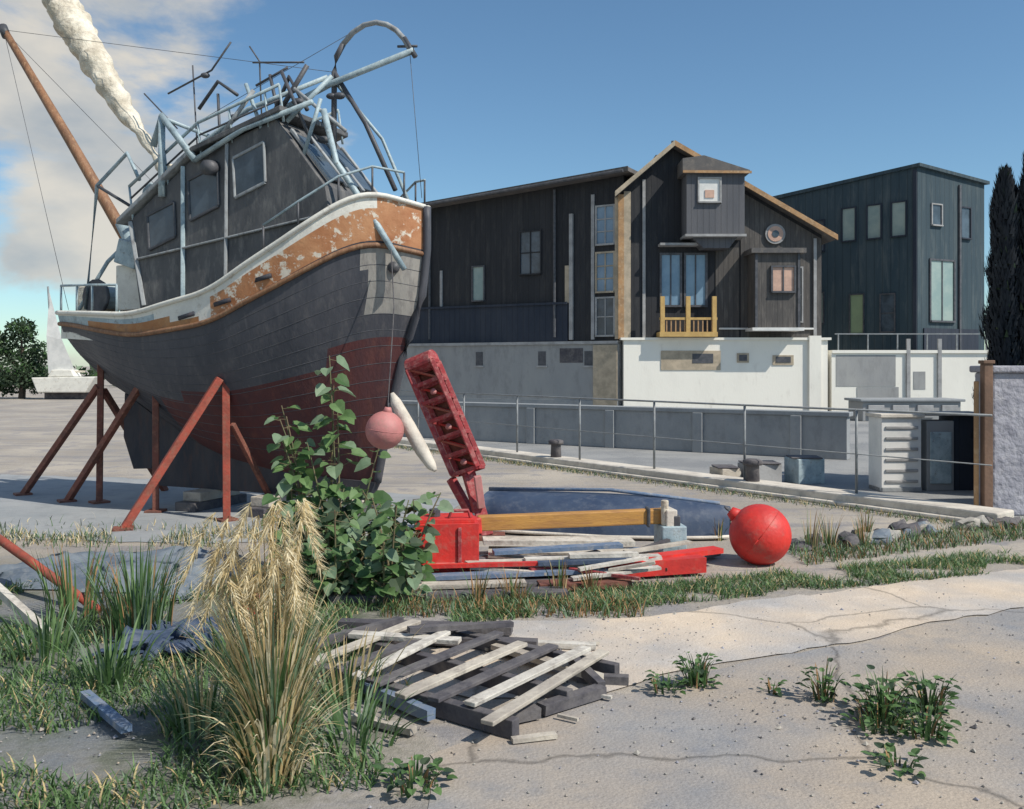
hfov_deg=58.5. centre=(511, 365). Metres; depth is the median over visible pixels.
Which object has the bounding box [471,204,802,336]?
windows
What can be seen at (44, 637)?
reed clump
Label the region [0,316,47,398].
broadleaf tree
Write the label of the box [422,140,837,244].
roof
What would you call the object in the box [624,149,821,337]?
gable walls
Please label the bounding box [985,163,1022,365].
cypress tree
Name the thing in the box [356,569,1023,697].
concrete path
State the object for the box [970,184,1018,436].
cypress tree
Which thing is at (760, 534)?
mooring buoy
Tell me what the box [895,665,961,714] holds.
weed
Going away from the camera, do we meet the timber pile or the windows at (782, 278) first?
the timber pile
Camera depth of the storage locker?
12.40 m
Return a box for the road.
[428,608,1023,808]
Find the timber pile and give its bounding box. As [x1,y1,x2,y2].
[329,535,723,603]
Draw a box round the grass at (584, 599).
[0,445,1023,808]
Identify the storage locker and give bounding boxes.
[921,411,973,490]
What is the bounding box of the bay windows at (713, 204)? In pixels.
[677,155,806,331]
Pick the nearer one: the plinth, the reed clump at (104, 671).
the reed clump at (104, 671)
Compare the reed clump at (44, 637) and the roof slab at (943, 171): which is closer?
the reed clump at (44, 637)
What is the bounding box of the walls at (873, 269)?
[778,167,983,349]
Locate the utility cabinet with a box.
[865,412,924,491]
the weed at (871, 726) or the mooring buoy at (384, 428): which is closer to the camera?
the weed at (871, 726)
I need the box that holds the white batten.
[0,583,51,634]
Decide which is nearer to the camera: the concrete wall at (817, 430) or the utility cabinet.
the utility cabinet
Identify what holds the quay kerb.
on the ground at (32, 426)
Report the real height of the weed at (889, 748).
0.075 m
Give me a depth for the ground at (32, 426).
7.66 m
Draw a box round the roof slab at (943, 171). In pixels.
[772,163,989,198]
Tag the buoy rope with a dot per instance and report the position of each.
(392, 327)
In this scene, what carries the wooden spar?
on the timber pile
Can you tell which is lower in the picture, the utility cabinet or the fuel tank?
the fuel tank
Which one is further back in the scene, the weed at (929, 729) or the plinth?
the plinth
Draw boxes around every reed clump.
[0,589,105,668]
[22,526,129,627]
[44,608,186,694]
[75,535,195,641]
[126,643,236,743]
[174,588,287,671]
[305,619,424,714]
[307,669,433,755]
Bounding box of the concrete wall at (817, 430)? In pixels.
[401,400,852,459]
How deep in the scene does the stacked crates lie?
13.13 m
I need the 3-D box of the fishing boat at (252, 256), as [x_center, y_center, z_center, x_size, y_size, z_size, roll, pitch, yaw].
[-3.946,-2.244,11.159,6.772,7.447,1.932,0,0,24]
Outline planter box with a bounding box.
[844,398,965,420]
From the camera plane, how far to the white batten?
5.94 m
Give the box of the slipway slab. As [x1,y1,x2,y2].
[0,474,458,543]
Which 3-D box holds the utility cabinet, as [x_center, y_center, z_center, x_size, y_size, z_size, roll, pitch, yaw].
[5.235,1.175,12.512,0.610,1.050,0.480,0,0,-3]
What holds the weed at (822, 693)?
on the road
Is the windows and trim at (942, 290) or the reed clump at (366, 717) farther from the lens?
the windows and trim at (942, 290)
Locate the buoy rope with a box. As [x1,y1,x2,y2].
[387,249,394,404]
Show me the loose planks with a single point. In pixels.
(596, 688)
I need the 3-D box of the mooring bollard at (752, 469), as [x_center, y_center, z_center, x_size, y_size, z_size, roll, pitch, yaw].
[3.250,1.480,12.350,0.253,0.440,0.260,0,0,0]
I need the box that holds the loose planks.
[79,616,628,743]
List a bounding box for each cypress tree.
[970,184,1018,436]
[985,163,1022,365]
[1014,151,1023,365]
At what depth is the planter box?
27.90 m
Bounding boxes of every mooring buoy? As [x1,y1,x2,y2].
[365,403,403,448]
[724,504,791,564]
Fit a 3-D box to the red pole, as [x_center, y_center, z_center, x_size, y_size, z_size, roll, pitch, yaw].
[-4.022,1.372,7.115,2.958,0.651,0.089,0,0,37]
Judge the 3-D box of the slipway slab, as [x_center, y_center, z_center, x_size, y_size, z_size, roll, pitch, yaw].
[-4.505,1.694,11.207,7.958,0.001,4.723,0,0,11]
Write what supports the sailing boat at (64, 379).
on the ground at (32, 426)
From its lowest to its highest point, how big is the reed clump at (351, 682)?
0.400 m
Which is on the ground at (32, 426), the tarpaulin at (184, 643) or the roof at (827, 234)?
the tarpaulin at (184, 643)
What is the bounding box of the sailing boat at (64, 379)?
[32,286,96,398]
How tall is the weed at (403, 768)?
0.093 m
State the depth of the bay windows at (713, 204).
30.10 m
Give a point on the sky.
(797, 95)
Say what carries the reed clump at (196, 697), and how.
on the ground at (32, 426)
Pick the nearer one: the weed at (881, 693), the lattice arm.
the weed at (881, 693)
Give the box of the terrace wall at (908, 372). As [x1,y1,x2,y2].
[828,333,988,411]
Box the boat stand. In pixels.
[13,364,379,531]
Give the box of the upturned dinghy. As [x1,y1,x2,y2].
[484,487,730,539]
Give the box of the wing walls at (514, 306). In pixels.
[410,176,629,343]
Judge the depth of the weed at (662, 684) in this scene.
4.74 m
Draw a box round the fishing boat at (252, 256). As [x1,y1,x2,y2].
[0,0,430,499]
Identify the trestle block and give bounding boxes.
[654,500,686,551]
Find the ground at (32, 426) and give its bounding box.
[0,366,1023,808]
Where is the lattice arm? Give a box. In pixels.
[390,350,504,540]
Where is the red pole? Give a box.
[0,534,99,613]
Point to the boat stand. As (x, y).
(201, 499)
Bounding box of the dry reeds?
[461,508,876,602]
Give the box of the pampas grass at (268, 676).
[168,498,362,795]
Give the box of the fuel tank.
[414,508,478,580]
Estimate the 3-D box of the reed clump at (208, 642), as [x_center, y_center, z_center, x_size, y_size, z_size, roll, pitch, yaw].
[-1.559,1.487,5.183,0.719,0.426,0.736,0,0,0]
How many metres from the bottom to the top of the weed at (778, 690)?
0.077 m
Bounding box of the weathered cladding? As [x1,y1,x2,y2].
[716,194,820,337]
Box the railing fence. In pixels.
[400,390,992,493]
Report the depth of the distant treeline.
74.44 m
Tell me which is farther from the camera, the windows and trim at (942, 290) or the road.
the windows and trim at (942, 290)
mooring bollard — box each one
[548,439,562,457]
[743,458,762,481]
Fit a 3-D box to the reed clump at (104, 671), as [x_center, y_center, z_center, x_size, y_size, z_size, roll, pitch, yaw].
[-2.165,1.535,4.921,0.668,0.330,0.718,0,0,13]
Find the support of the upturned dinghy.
on the ground at (32, 426)
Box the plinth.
[398,336,830,410]
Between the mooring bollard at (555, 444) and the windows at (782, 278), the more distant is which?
the windows at (782, 278)
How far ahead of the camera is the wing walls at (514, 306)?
33.20 m
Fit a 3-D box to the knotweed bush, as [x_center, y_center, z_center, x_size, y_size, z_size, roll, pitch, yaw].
[-1.195,0.828,6.907,1.511,1.832,1.374,0,0,0]
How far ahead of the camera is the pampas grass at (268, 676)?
3.87 m
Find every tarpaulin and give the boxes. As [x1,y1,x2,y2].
[0,546,262,599]
[79,614,236,660]
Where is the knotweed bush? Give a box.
[250,355,453,603]
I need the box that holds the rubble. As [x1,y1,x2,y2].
[791,515,1020,551]
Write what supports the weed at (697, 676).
on the road
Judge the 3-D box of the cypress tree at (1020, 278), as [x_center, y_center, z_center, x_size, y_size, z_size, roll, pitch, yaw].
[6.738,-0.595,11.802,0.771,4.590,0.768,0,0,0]
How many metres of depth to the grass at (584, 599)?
6.08 m
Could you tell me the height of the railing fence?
1.034 m
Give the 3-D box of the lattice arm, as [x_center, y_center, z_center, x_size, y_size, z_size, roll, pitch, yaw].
[-0.604,0.775,9.187,1.248,1.872,0.458,0,0,25]
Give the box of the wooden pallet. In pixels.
[307,619,619,738]
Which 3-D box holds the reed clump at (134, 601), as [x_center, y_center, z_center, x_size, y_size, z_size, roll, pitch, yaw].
[-2.399,1.388,5.735,0.678,0.624,0.728,0,0,0]
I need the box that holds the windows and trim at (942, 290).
[814,169,978,349]
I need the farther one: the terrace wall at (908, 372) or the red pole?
the terrace wall at (908, 372)
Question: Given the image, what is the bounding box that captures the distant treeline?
[0,364,113,385]
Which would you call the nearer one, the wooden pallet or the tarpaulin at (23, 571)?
the wooden pallet
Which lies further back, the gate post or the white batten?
the gate post
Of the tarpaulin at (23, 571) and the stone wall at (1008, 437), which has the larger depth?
the stone wall at (1008, 437)
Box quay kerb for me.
[396,437,1013,520]
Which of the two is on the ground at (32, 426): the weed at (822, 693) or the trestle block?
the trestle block
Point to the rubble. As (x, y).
(883, 533)
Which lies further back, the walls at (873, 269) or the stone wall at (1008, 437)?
the walls at (873, 269)
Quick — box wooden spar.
[472,506,660,533]
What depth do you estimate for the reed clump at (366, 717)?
4.21 m
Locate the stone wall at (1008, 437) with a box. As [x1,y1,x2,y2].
[969,366,1023,515]
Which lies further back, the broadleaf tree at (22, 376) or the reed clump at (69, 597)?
the broadleaf tree at (22, 376)
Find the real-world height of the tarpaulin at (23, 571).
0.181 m
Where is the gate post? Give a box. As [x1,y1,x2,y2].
[974,360,994,506]
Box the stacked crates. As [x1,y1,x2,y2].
[710,455,824,483]
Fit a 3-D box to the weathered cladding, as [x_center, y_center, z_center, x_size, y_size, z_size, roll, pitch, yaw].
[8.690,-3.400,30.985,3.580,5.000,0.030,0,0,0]
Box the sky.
[0,0,1023,366]
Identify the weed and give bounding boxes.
[372,753,457,798]
[642,670,688,694]
[672,652,722,688]
[759,677,786,697]
[795,657,851,702]
[840,693,921,737]
[851,664,919,724]
[860,742,928,779]
[888,696,961,744]
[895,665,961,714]

